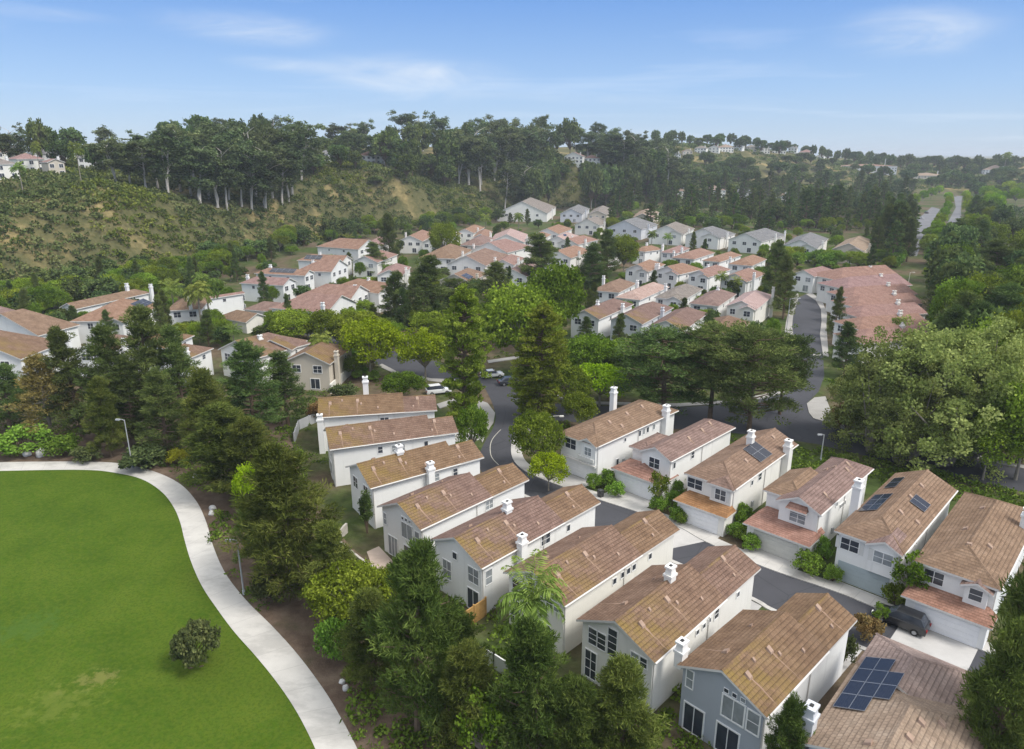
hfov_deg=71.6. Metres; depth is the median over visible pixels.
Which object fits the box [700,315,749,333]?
house
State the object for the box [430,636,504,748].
pine
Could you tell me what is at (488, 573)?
window
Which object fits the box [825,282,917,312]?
house
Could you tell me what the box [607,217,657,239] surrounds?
house
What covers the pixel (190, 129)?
woodland tree
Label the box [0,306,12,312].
house
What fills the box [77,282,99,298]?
hill foot tree
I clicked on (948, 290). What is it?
broadleaf tree
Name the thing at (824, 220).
back row tree
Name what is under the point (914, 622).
parked car
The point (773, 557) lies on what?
driveway
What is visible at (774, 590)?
street
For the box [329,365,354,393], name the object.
white wall
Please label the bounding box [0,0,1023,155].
sky
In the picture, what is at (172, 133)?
eucalyptus tree
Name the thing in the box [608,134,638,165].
eucalyptus tree
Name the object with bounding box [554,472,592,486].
driveway
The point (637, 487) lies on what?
garage door
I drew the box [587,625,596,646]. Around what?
window
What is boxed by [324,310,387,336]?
broadleaf tree
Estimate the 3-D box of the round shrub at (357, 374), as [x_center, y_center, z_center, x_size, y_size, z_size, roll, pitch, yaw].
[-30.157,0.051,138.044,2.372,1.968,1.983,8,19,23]
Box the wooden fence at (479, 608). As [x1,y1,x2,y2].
[467,596,486,623]
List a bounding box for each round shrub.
[0,421,56,455]
[35,432,83,456]
[219,339,232,346]
[312,616,349,660]
[350,370,361,378]
[359,366,367,374]
[366,370,379,379]
[617,272,624,278]
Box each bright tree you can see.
[231,461,255,502]
[335,314,399,376]
[392,327,448,381]
[526,450,570,490]
[569,360,634,405]
[913,193,920,202]
[920,190,928,202]
[928,187,936,195]
[930,219,945,227]
[931,227,942,235]
[933,213,947,221]
[936,185,943,192]
[940,206,949,214]
[943,192,952,196]
[943,201,952,208]
[945,196,954,201]
[961,190,970,195]
[961,200,972,209]
[963,195,972,201]
[964,213,977,223]
[978,186,986,194]
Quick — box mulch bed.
[0,408,528,748]
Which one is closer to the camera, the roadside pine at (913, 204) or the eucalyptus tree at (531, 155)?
the roadside pine at (913, 204)
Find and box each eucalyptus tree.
[0,122,26,157]
[7,129,29,156]
[22,133,40,152]
[83,136,126,180]
[91,124,116,146]
[105,137,147,182]
[116,140,164,187]
[125,129,151,142]
[130,133,171,187]
[138,127,189,192]
[150,122,197,191]
[160,127,203,195]
[168,137,224,202]
[169,118,187,128]
[188,122,222,198]
[190,142,238,207]
[195,120,232,134]
[199,121,225,149]
[204,135,244,210]
[209,128,245,203]
[210,117,227,124]
[221,138,258,206]
[226,146,272,209]
[228,119,271,196]
[243,139,292,207]
[248,124,285,197]
[256,115,284,129]
[261,128,301,201]
[267,122,308,194]
[271,138,303,202]
[279,116,325,179]
[306,137,324,153]
[325,122,347,140]
[339,130,365,150]
[343,123,355,133]
[353,119,375,148]
[361,132,380,162]
[386,110,419,139]
[410,110,430,150]
[423,111,451,137]
[426,134,456,164]
[431,128,450,154]
[448,131,481,183]
[449,128,486,184]
[465,137,496,191]
[467,118,485,135]
[467,119,498,184]
[479,114,505,134]
[481,125,517,180]
[492,161,521,208]
[494,126,525,181]
[495,118,508,128]
[496,120,529,176]
[507,117,547,172]
[508,125,538,168]
[514,160,541,199]
[514,160,551,193]
[515,143,529,171]
[522,126,554,166]
[529,114,548,129]
[536,122,560,152]
[537,162,552,196]
[543,132,564,160]
[564,127,585,151]
[575,146,599,155]
[580,128,604,155]
[585,163,605,208]
[589,122,607,141]
[596,133,623,163]
[599,127,627,166]
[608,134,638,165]
[623,131,647,141]
[624,129,648,157]
[631,136,656,149]
[633,142,670,157]
[648,133,666,143]
[648,137,663,149]
[658,141,672,164]
[660,142,684,178]
[662,141,677,158]
[666,133,679,160]
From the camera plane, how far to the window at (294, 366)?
131.00 m
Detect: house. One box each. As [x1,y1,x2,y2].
[0,146,13,159]
[0,156,19,179]
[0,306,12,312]
[0,309,80,348]
[0,330,74,379]
[8,153,43,170]
[27,149,55,160]
[40,156,65,174]
[59,283,153,312]
[69,298,157,343]
[76,155,104,168]
[77,334,133,376]
[128,334,194,368]
[154,343,213,384]
[169,296,210,324]
[209,291,245,313]
[218,332,310,379]
[239,274,296,302]
[254,264,314,288]
[267,336,307,357]
[269,293,357,330]
[287,342,352,390]
[295,284,369,300]
[297,252,351,274]
[301,259,348,286]
[316,238,371,260]
[316,376,436,453]
[322,150,331,161]
[323,415,458,486]
[343,277,399,312]
[345,440,483,528]
[352,250,397,276]
[360,152,384,164]
[371,237,390,250]
[376,263,410,289]
[377,463,528,560]
[399,230,429,253]
[419,243,471,267]
[421,239,445,251]
[430,484,600,612]
[438,268,486,288]
[447,248,507,275]
[459,224,483,243]
[460,235,493,248]
[472,238,531,260]
[474,229,492,237]
[492,228,527,243]
[492,254,523,275]
[497,197,555,221]
[503,509,679,655]
[505,263,538,290]
[524,232,550,245]
[540,224,571,237]
[546,232,577,247]
[546,245,586,270]
[558,235,597,248]
[559,386,678,481]
[560,204,589,222]
[564,152,584,169]
[571,298,633,337]
[574,216,607,234]
[576,545,760,712]
[585,154,599,163]
[587,205,608,219]
[594,275,634,302]
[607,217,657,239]
[609,301,673,339]
[611,418,735,500]
[614,280,668,307]
[624,259,665,286]
[632,242,663,263]
[633,209,658,222]
[647,307,707,342]
[649,221,694,245]
[654,283,702,306]
[655,263,700,289]
[660,245,689,262]
[671,248,714,266]
[673,428,798,536]
[673,593,856,748]
[681,149,692,154]
[685,226,735,249]
[687,264,731,291]
[689,286,736,316]
[695,146,707,152]
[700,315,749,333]
[702,251,741,268]
[705,185,725,197]
[709,145,719,153]
[719,144,733,152]
[720,268,764,297]
[725,287,775,323]
[728,228,785,253]
[728,255,766,274]
[734,144,744,150]
[742,457,873,561]
[745,144,755,151]
[760,147,769,153]
[772,147,785,153]
[784,232,827,261]
[788,146,797,153]
[791,266,831,292]
[802,633,998,748]
[815,265,898,292]
[816,273,912,302]
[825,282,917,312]
[830,290,923,320]
[832,310,928,344]
[832,321,929,362]
[833,236,874,264]
[833,299,927,331]
[834,469,957,600]
[841,159,896,174]
[900,492,1023,648]
[913,171,939,178]
[981,165,999,173]
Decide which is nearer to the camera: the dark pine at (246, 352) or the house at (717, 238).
the dark pine at (246, 352)
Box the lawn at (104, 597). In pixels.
[0,470,314,748]
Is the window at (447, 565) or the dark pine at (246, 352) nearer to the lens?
the window at (447, 565)
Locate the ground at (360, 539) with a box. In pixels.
[0,145,1023,748]
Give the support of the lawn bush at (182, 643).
on the lawn at (104, 597)
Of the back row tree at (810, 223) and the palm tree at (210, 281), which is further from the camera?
the back row tree at (810, 223)
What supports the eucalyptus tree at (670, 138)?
on the ground at (360, 539)
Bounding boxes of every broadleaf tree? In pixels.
[22,301,42,313]
[73,311,90,317]
[123,283,140,290]
[153,284,170,291]
[166,298,177,304]
[171,322,189,333]
[186,320,206,342]
[198,261,210,273]
[202,307,225,319]
[202,317,220,332]
[210,318,232,329]
[213,278,223,291]
[219,287,234,294]
[222,265,235,278]
[255,264,262,269]
[257,253,266,263]
[263,310,288,331]
[264,284,279,299]
[268,307,321,337]
[284,246,299,252]
[300,557,396,624]
[302,309,344,337]
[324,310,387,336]
[336,276,349,283]
[339,307,359,313]
[342,354,365,371]
[354,261,365,274]
[356,299,377,310]
[363,229,370,235]
[365,563,396,602]
[379,370,429,394]
[391,321,405,330]
[397,255,407,265]
[408,310,447,342]
[409,308,425,324]
[418,249,429,256]
[427,220,460,247]
[454,402,488,442]
[464,218,474,226]
[480,278,565,356]
[500,221,508,229]
[508,407,567,456]
[524,257,587,329]
[548,360,592,397]
[551,318,567,328]
[559,331,615,367]
[561,390,600,423]
[592,231,599,238]
[608,337,654,380]
[611,233,640,274]
[617,360,635,375]
[664,259,679,266]
[669,303,678,310]
[674,281,686,286]
[691,261,703,268]
[734,223,739,230]
[753,265,767,271]
[756,248,767,256]
[758,244,769,257]
[765,318,781,332]
[777,221,783,231]
[785,234,792,240]
[793,227,803,235]
[822,223,829,231]
[836,224,845,230]
[883,255,896,265]
[927,275,987,326]
[927,276,969,319]
[937,242,976,256]
[940,287,991,308]
[956,412,1023,479]
[962,316,1006,394]
[965,270,1010,287]
[967,213,991,226]
[971,367,1023,479]
[982,205,995,219]
[990,221,1011,239]
[991,262,1023,285]
[993,302,1023,371]
[1005,228,1023,250]
[1010,286,1023,312]
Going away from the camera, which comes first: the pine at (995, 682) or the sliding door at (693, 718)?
the pine at (995, 682)
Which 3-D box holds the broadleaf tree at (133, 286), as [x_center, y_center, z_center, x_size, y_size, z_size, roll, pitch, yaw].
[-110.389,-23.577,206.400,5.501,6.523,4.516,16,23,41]
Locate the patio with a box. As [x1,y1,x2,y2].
[367,546,391,568]
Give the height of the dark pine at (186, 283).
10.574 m
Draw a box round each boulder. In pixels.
[22,452,31,456]
[35,448,46,457]
[209,505,216,509]
[342,684,348,690]
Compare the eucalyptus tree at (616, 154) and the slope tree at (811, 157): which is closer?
the eucalyptus tree at (616, 154)
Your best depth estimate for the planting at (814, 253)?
281.21 m
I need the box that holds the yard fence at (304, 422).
[293,414,316,442]
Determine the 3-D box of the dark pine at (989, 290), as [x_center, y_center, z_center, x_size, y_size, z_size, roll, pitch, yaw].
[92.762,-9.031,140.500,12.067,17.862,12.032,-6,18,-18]
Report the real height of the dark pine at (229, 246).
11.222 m
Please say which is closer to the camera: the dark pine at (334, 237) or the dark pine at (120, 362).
the dark pine at (120, 362)
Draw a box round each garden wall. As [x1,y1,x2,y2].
[340,523,347,536]
[340,542,372,566]
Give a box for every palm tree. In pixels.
[9,161,27,189]
[30,141,42,171]
[67,141,83,178]
[157,278,184,303]
[183,280,212,318]
[191,271,218,307]
[222,323,242,340]
[308,330,332,346]
[479,213,491,228]
[496,548,567,636]
[513,212,523,230]
[646,230,656,244]
[663,233,673,246]
[714,270,728,288]
[731,275,742,299]
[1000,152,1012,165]
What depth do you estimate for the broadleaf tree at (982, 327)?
115.16 m
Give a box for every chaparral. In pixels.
[0,156,848,280]
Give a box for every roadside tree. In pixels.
[964,179,980,193]
[970,182,983,194]
[980,185,998,194]
[983,190,996,196]
[983,192,1005,200]
[986,194,1006,206]
[997,191,1007,199]
[998,186,1010,194]
[1002,180,1017,188]
[1007,187,1023,202]
[1015,182,1023,188]
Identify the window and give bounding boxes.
[81,353,89,360]
[87,323,93,328]
[173,312,181,317]
[189,311,196,316]
[224,352,229,359]
[291,364,300,372]
[310,378,320,388]
[312,365,322,373]
[353,475,357,489]
[363,484,368,494]
[377,446,382,453]
[383,512,387,525]
[391,444,404,452]
[401,521,412,540]
[414,530,419,541]
[435,472,439,481]
[442,557,451,581]
[452,467,457,474]
[452,550,457,560]
[467,565,478,586]
[485,498,493,510]
[485,567,492,586]
[510,601,518,625]
[512,576,518,591]
[527,577,535,595]
[541,532,550,546]
[553,600,559,613]
[565,437,576,450]
[566,523,570,532]
[574,318,580,324]
[584,446,591,456]
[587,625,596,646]
[596,630,606,652]
[606,626,617,656]
[608,293,614,298]
[612,576,616,585]
[626,566,630,575]
[629,325,636,331]
[630,650,638,662]
[631,562,636,571]
[639,655,647,670]
[648,456,659,469]
[648,552,652,560]
[685,669,694,690]
[687,476,702,491]
[695,628,699,636]
[713,608,719,620]
[714,487,726,502]
[720,692,746,728]
[723,687,728,694]
[729,308,735,314]
[732,691,737,699]
[740,697,745,703]
[743,311,750,316]
[744,707,761,737]
[788,511,806,525]
[802,285,808,291]
[839,536,859,554]
[872,549,893,568]
[923,567,945,587]
[967,587,983,603]
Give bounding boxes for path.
[0,461,356,748]
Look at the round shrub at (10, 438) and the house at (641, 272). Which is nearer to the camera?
the round shrub at (10, 438)
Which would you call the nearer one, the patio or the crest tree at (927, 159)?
the patio
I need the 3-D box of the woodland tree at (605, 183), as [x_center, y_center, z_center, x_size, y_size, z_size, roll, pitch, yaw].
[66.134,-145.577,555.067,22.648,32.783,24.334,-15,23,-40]
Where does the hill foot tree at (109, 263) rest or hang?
on the ground at (360, 539)
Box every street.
[305,294,1023,491]
[480,388,990,671]
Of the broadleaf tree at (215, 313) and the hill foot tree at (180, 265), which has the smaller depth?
the broadleaf tree at (215, 313)
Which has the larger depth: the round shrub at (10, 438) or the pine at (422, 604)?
the round shrub at (10, 438)
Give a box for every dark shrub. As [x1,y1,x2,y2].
[69,444,103,463]
[118,443,170,469]
[249,566,290,602]
[327,381,361,396]
[327,589,357,623]
[843,633,860,664]
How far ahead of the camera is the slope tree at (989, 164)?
938.33 m
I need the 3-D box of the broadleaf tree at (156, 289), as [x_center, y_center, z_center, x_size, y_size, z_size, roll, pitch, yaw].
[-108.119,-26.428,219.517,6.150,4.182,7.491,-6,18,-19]
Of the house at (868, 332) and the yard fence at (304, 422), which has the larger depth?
the house at (868, 332)
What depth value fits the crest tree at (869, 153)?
1000.14 m
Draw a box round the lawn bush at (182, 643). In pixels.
[168,617,220,670]
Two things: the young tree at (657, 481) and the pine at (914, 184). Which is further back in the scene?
the pine at (914, 184)
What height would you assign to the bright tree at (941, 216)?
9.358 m
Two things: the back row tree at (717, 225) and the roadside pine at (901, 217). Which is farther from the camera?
the back row tree at (717, 225)
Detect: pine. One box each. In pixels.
[0,351,83,436]
[0,362,37,429]
[1,375,48,419]
[5,280,12,289]
[15,287,34,311]
[31,272,39,287]
[36,325,94,436]
[64,305,79,320]
[68,321,138,434]
[80,375,129,456]
[93,256,105,278]
[99,309,119,334]
[102,354,158,443]
[109,303,190,432]
[131,365,194,452]
[132,259,140,273]
[144,323,201,429]
[151,294,167,335]
[158,289,173,324]
[176,364,244,444]
[177,401,256,494]
[181,279,190,297]
[183,255,197,284]
[191,256,199,274]
[196,309,219,346]
[212,415,274,507]
[216,338,287,433]
[219,441,345,601]
[225,242,238,265]
[229,249,242,281]
[229,492,267,563]
[257,271,270,299]
[258,349,316,425]
[265,237,277,261]
[282,293,291,328]
[297,518,357,612]
[331,586,398,691]
[332,230,337,239]
[347,252,353,269]
[359,536,464,738]
[361,241,391,272]
[369,303,379,315]
[376,269,411,316]
[377,213,402,255]
[389,254,454,322]
[390,294,406,325]
[395,287,412,327]
[427,607,493,704]
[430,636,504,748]
[431,299,444,316]
[434,283,495,417]
[436,277,481,306]
[437,296,447,314]
[474,260,511,301]
[486,614,571,748]
[505,265,512,285]
[507,213,513,224]
[507,355,544,417]
[510,300,570,417]
[518,231,559,279]
[524,209,530,225]
[537,670,614,748]
[564,236,570,247]
[576,242,612,288]
[577,316,593,337]
[584,288,595,307]
[585,650,673,748]
[587,282,599,305]
[598,229,621,277]
[601,246,608,271]
[610,323,719,415]
[611,312,627,339]
[625,191,634,212]
[648,270,657,282]
[650,181,659,202]
[657,171,666,191]
[667,318,766,418]
[670,180,682,206]
[678,297,690,308]
[685,184,699,208]
[689,197,700,226]
[689,231,696,250]
[698,178,708,206]
[701,238,707,249]
[702,321,814,430]
[704,179,713,204]
[711,182,721,203]
[711,187,721,209]
[717,195,725,211]
[721,170,728,194]
[721,185,734,215]
[726,186,739,219]
[726,192,740,228]
[738,174,747,196]
[738,197,747,223]
[739,184,743,199]
[745,181,754,203]
[745,187,758,219]
[750,172,758,186]
[754,171,762,188]
[754,186,766,216]
[754,327,826,414]
[761,238,789,301]
[761,285,769,293]
[763,690,814,748]
[765,251,773,266]
[766,167,775,193]
[768,253,799,318]
[775,182,783,200]
[775,187,780,198]
[779,174,787,192]
[782,194,789,206]
[784,186,793,205]
[784,196,796,228]
[790,165,800,186]
[794,187,808,214]
[795,188,814,228]
[802,184,814,215]
[811,187,828,228]
[811,194,823,227]
[813,171,821,186]
[813,179,822,198]
[822,170,830,187]
[822,184,839,216]
[825,286,846,332]
[827,189,843,224]
[827,320,860,375]
[837,183,847,217]
[840,185,853,216]
[852,175,859,191]
[853,192,869,218]
[856,183,871,211]
[857,170,865,189]
[862,225,869,236]
[863,176,871,193]
[865,243,878,265]
[866,187,882,220]
[869,217,880,241]
[870,173,877,188]
[870,219,885,250]
[871,204,883,228]
[872,203,893,245]
[877,168,883,190]
[878,180,889,204]
[881,221,905,266]
[882,208,901,240]
[882,209,909,254]
[883,191,893,208]
[883,202,901,235]
[885,198,895,208]
[887,170,893,185]
[897,201,910,231]
[901,175,910,192]
[901,204,913,240]
[902,217,920,261]
[907,194,913,204]
[910,178,916,192]
[910,201,918,233]
[914,205,921,233]
[920,260,959,320]
[923,302,973,395]
[929,217,970,256]
[936,231,959,248]
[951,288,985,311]
[953,614,1023,748]
[960,195,982,217]
[962,556,1023,740]
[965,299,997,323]
[972,256,996,272]
[973,215,998,246]
[975,218,992,250]
[975,249,987,256]
[979,285,1006,312]
[981,237,1014,270]
[983,281,1023,314]
[985,262,995,271]
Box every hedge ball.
[585,473,602,488]
[599,468,616,484]
[604,480,625,495]
[649,494,670,510]
[664,489,679,506]
[668,504,683,520]
[671,479,685,494]
[675,510,687,523]
[726,522,743,535]
[733,524,746,540]
[735,502,754,521]
[741,532,761,550]
[790,547,825,576]
[814,534,834,558]
[822,563,844,581]
[880,582,905,604]
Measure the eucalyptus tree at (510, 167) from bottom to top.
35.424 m
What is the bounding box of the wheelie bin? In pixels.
[597,488,603,497]
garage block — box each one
[223,310,264,333]
[243,301,280,314]
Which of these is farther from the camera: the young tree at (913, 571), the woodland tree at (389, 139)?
the woodland tree at (389, 139)
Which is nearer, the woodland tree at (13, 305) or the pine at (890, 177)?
the woodland tree at (13, 305)
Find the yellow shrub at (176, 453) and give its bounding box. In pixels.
[165,447,191,463]
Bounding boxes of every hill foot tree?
[0,279,14,288]
[0,287,19,302]
[0,295,13,308]
[4,291,38,306]
[11,277,40,288]
[26,286,60,313]
[34,298,50,310]
[35,267,66,281]
[39,280,66,294]
[39,289,72,309]
[55,265,90,278]
[56,276,87,298]
[58,282,80,298]
[59,275,77,279]
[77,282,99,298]
[79,275,120,298]
[87,268,97,278]
[89,258,119,269]
[99,268,115,276]
[100,273,127,282]
[106,268,130,275]
[117,280,129,291]
[118,266,143,280]
[121,259,150,268]
[124,254,148,262]
[127,272,159,288]
[128,276,149,289]
[139,264,163,292]
[145,259,157,265]
[153,256,180,269]
[153,268,183,293]
[172,255,187,261]
[173,268,186,284]
[176,261,201,273]
[191,252,207,272]
[195,240,219,252]
[198,249,211,252]
[202,260,224,271]
[205,249,233,273]
[206,248,226,271]
[211,243,227,249]
[229,247,244,258]
[239,245,254,260]
[242,239,266,257]
[263,238,278,252]
[271,227,293,237]
[272,235,290,251]
[278,231,296,242]
[281,224,295,232]
[295,225,311,242]
[296,229,311,242]
[320,219,340,230]
[324,229,337,240]
[325,225,340,234]
[337,218,354,225]
[339,219,356,226]
[340,223,355,234]
[352,223,365,235]
[359,224,370,236]
[360,214,374,222]
[365,221,376,232]
[366,219,375,232]
[376,218,394,228]
[394,218,407,233]
[397,215,408,221]
[400,222,412,229]
[411,219,420,229]
[419,215,433,225]
[432,218,440,224]
[434,213,447,223]
[435,211,451,218]
[447,218,456,222]
[451,206,465,221]
[453,212,469,222]
[465,209,478,218]
[490,213,501,221]
[492,208,505,217]
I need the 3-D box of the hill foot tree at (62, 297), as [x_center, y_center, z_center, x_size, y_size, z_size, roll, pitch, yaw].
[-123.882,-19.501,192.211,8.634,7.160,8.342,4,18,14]
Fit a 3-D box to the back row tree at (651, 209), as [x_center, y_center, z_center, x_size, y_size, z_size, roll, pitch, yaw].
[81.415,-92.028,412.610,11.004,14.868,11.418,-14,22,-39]
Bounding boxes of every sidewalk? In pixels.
[379,364,454,381]
[437,399,454,408]
[477,401,494,442]
[487,356,518,363]
[511,430,994,653]
[524,494,866,650]
[557,391,783,406]
[785,294,798,334]
[806,293,828,356]
[807,396,829,420]
[840,425,1023,468]
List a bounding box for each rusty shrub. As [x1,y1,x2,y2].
[304,401,317,416]
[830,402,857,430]
[854,612,886,641]
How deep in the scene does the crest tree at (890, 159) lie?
950.33 m
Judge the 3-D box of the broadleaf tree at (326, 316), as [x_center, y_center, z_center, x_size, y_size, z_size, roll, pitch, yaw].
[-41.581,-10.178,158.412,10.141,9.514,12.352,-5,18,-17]
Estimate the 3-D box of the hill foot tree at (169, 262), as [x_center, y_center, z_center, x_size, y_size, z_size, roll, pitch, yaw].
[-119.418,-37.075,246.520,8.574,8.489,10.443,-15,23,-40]
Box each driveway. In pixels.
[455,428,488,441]
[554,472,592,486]
[604,490,650,507]
[673,527,719,547]
[743,547,798,569]
[750,601,761,609]
[829,579,888,602]
[841,649,861,674]
[891,627,977,669]
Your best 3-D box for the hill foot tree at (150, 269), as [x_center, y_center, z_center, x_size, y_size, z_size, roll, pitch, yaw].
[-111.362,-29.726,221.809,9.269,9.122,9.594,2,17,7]
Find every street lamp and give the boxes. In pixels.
[115,419,133,467]
[225,539,244,594]
[817,434,823,460]
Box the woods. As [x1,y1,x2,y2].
[577,142,1023,223]
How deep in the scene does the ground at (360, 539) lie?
246.67 m
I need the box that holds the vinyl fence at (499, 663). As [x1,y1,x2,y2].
[486,650,507,673]
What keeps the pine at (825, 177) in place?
on the ground at (360, 539)
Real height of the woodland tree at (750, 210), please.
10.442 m
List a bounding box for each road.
[914,207,939,255]
[948,196,962,222]
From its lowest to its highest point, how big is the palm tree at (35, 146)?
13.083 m
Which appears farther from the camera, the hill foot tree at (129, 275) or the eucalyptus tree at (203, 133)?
the eucalyptus tree at (203, 133)
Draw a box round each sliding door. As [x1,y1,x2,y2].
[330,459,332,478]
[388,534,398,557]
[403,543,410,549]
[467,586,478,607]
[584,647,596,681]
[681,700,705,740]
[713,720,740,748]
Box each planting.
[785,246,795,253]
[790,251,807,265]
[792,246,805,253]
[805,251,812,261]
[809,248,823,260]
[810,258,820,265]
[816,252,839,266]
[820,247,830,266]
[829,234,844,245]
[829,249,846,261]
[843,262,850,266]
[845,250,868,265]
[875,249,887,260]
[888,249,907,257]
[888,252,905,264]
[919,238,935,248]
[921,228,934,234]
[921,235,932,242]
[926,233,938,240]
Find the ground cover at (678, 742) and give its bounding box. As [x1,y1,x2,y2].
[0,324,1023,748]
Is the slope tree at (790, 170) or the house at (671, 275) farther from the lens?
the slope tree at (790, 170)
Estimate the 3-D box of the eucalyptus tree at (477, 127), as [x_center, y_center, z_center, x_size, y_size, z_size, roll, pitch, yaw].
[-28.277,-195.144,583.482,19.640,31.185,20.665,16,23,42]
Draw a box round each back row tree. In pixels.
[605,217,620,226]
[606,195,618,210]
[607,207,616,224]
[618,216,629,220]
[622,211,632,217]
[630,201,638,210]
[643,203,658,223]
[664,203,672,215]
[664,220,674,224]
[678,214,687,225]
[681,216,695,225]
[695,213,708,220]
[698,215,707,224]
[702,220,712,227]
[705,216,721,226]
[711,223,720,227]
[715,215,732,226]
[731,214,746,223]
[739,226,749,232]
[753,207,766,225]
[754,217,762,229]
[762,208,778,231]
[786,215,797,229]
[799,219,816,227]
[805,220,813,230]
[818,216,836,225]
[820,210,832,230]
[835,217,844,222]
[842,213,853,230]
[853,222,861,227]
[864,220,873,228]
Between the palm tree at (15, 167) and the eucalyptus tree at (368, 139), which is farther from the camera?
the eucalyptus tree at (368, 139)
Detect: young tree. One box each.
[452,681,507,748]
[648,470,670,497]
[872,601,890,619]
[889,549,930,589]
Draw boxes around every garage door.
[564,457,591,478]
[621,474,652,499]
[680,504,718,533]
[752,529,798,561]
[837,560,889,597]
[914,603,979,647]
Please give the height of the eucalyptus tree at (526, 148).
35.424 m
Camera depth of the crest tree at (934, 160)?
1002.23 m
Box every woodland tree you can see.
[5,303,16,309]
[24,117,51,156]
[44,141,74,165]
[44,311,67,320]
[45,126,61,145]
[54,308,68,320]
[58,126,87,146]
[75,143,85,155]
[82,147,105,167]
[90,290,111,297]
[156,121,182,130]
[173,285,184,296]
[176,124,199,133]
[180,320,195,332]
[186,114,213,126]
[207,270,221,278]
[213,325,230,343]
[223,118,249,134]
[236,266,248,278]
[247,113,269,129]
[251,324,272,335]
[258,298,273,302]
[261,259,276,269]
[283,243,296,248]
[292,285,311,295]
[303,154,326,173]
[317,136,331,148]
[317,153,330,167]
[327,144,349,153]
[327,146,348,164]
[331,135,340,144]
[338,131,356,150]
[347,150,363,167]
[357,136,367,149]
[368,130,399,166]
[368,176,384,184]
[383,125,399,134]
[385,155,401,169]
[386,129,401,144]
[387,317,398,322]
[395,153,418,181]
[395,240,403,249]
[398,141,421,155]
[398,328,413,343]
[400,121,431,149]
[401,229,412,235]
[403,138,422,175]
[416,154,438,177]
[421,223,428,230]
[434,130,463,181]
[434,162,457,186]
[439,267,450,275]
[457,148,474,173]
[460,121,474,138]
[467,277,483,290]
[470,142,491,170]
[494,224,501,232]
[523,168,545,198]
[531,151,561,197]
[532,161,554,199]
[533,219,542,228]
[534,146,561,165]
[545,167,561,203]
[549,131,560,149]
[555,117,580,149]
[559,163,570,178]
[563,221,570,226]
[578,167,611,207]
[579,161,594,170]
[581,162,603,210]
[581,162,604,203]
[583,280,596,289]
[585,143,601,154]
[587,359,609,372]
[602,163,624,205]
[615,165,642,191]
[618,154,648,182]
[627,333,648,345]
[644,149,667,173]
[674,206,695,221]
[692,356,709,369]
[704,309,720,322]
[714,179,723,185]
[727,280,740,293]
[744,205,756,218]
[750,320,765,328]
[771,203,786,221]
[827,225,835,234]
[831,230,843,235]
[924,231,977,261]
[924,244,973,282]
[925,250,988,289]
[928,310,976,336]
[929,263,979,304]
[932,304,948,319]
[938,222,979,240]
[970,239,981,253]
[970,305,1002,328]
[971,199,998,215]
[986,226,997,247]
[991,204,1015,228]
[993,249,1023,270]
[1000,217,1023,245]
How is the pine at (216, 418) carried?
on the mulch bed
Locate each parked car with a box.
[425,383,451,394]
[479,369,503,378]
[497,376,520,385]
[871,603,931,636]
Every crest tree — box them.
[651,130,660,139]
[663,132,669,138]
[668,129,677,138]
[677,131,685,142]
[686,135,694,143]
[693,137,704,146]
[703,134,711,143]
[709,136,723,144]
[715,133,725,143]
[726,133,736,143]
[733,137,747,147]
[740,135,751,146]
[751,137,760,146]
[754,140,767,150]
[771,140,786,153]
[784,140,791,147]
[800,145,809,150]
[809,145,817,153]
[818,146,826,157]
[823,149,832,158]
[833,150,841,159]
[841,148,850,159]
[847,151,862,163]
[856,154,866,163]
[866,150,874,156]
[873,154,880,164]
[882,154,897,165]
[896,155,905,168]
[905,154,915,167]
[922,155,930,164]
[930,155,943,165]
[936,160,945,169]
[950,155,963,168]
[958,157,972,167]
[974,157,986,165]
[986,159,997,165]
[992,154,1000,161]
[998,159,1013,166]
[1010,155,1019,162]
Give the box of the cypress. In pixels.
[357,489,373,533]
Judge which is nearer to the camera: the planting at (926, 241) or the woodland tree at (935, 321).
the woodland tree at (935, 321)
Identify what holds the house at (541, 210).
on the ground at (360, 539)
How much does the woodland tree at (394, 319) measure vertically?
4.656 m
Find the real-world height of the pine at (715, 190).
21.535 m
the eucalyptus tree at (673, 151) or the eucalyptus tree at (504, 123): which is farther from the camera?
the eucalyptus tree at (673, 151)
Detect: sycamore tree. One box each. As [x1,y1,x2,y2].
[821,314,961,461]
[822,361,881,444]
[862,363,979,480]
[868,320,1018,470]
[915,313,1023,482]
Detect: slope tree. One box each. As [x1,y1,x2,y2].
[678,167,692,176]
[682,154,694,159]
[694,171,705,181]
[699,151,714,165]
[700,171,721,181]
[706,155,716,163]
[715,161,724,166]
[719,172,734,181]
[724,159,737,168]
[726,155,742,161]
[738,159,750,167]
[742,157,756,164]
[766,160,781,170]
[770,161,788,174]
[781,155,791,161]
[784,173,796,183]
[786,168,799,173]
[791,156,802,162]
[794,171,809,181]
[795,152,809,160]
[798,163,808,171]
[807,154,815,164]
[815,162,825,170]
[816,158,827,163]
[822,170,834,178]
[829,157,836,163]
[829,171,841,184]
[842,160,851,164]
[850,164,859,169]
[861,164,875,175]
[875,165,890,175]
[893,178,899,185]
[898,169,914,177]
[905,164,920,170]
[905,178,917,189]
[924,177,939,185]
[937,173,947,184]
[945,175,959,184]
[960,167,969,172]
[960,173,973,185]
[975,176,987,182]
[979,164,987,170]
[981,175,990,181]
[986,162,998,167]
[988,168,1003,174]
[1000,176,1013,180]
[1004,170,1020,177]
[1013,163,1023,167]
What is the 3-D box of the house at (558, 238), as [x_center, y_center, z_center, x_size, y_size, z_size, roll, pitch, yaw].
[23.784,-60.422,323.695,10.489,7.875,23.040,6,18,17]
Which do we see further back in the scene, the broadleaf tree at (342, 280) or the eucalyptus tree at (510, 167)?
the eucalyptus tree at (510, 167)

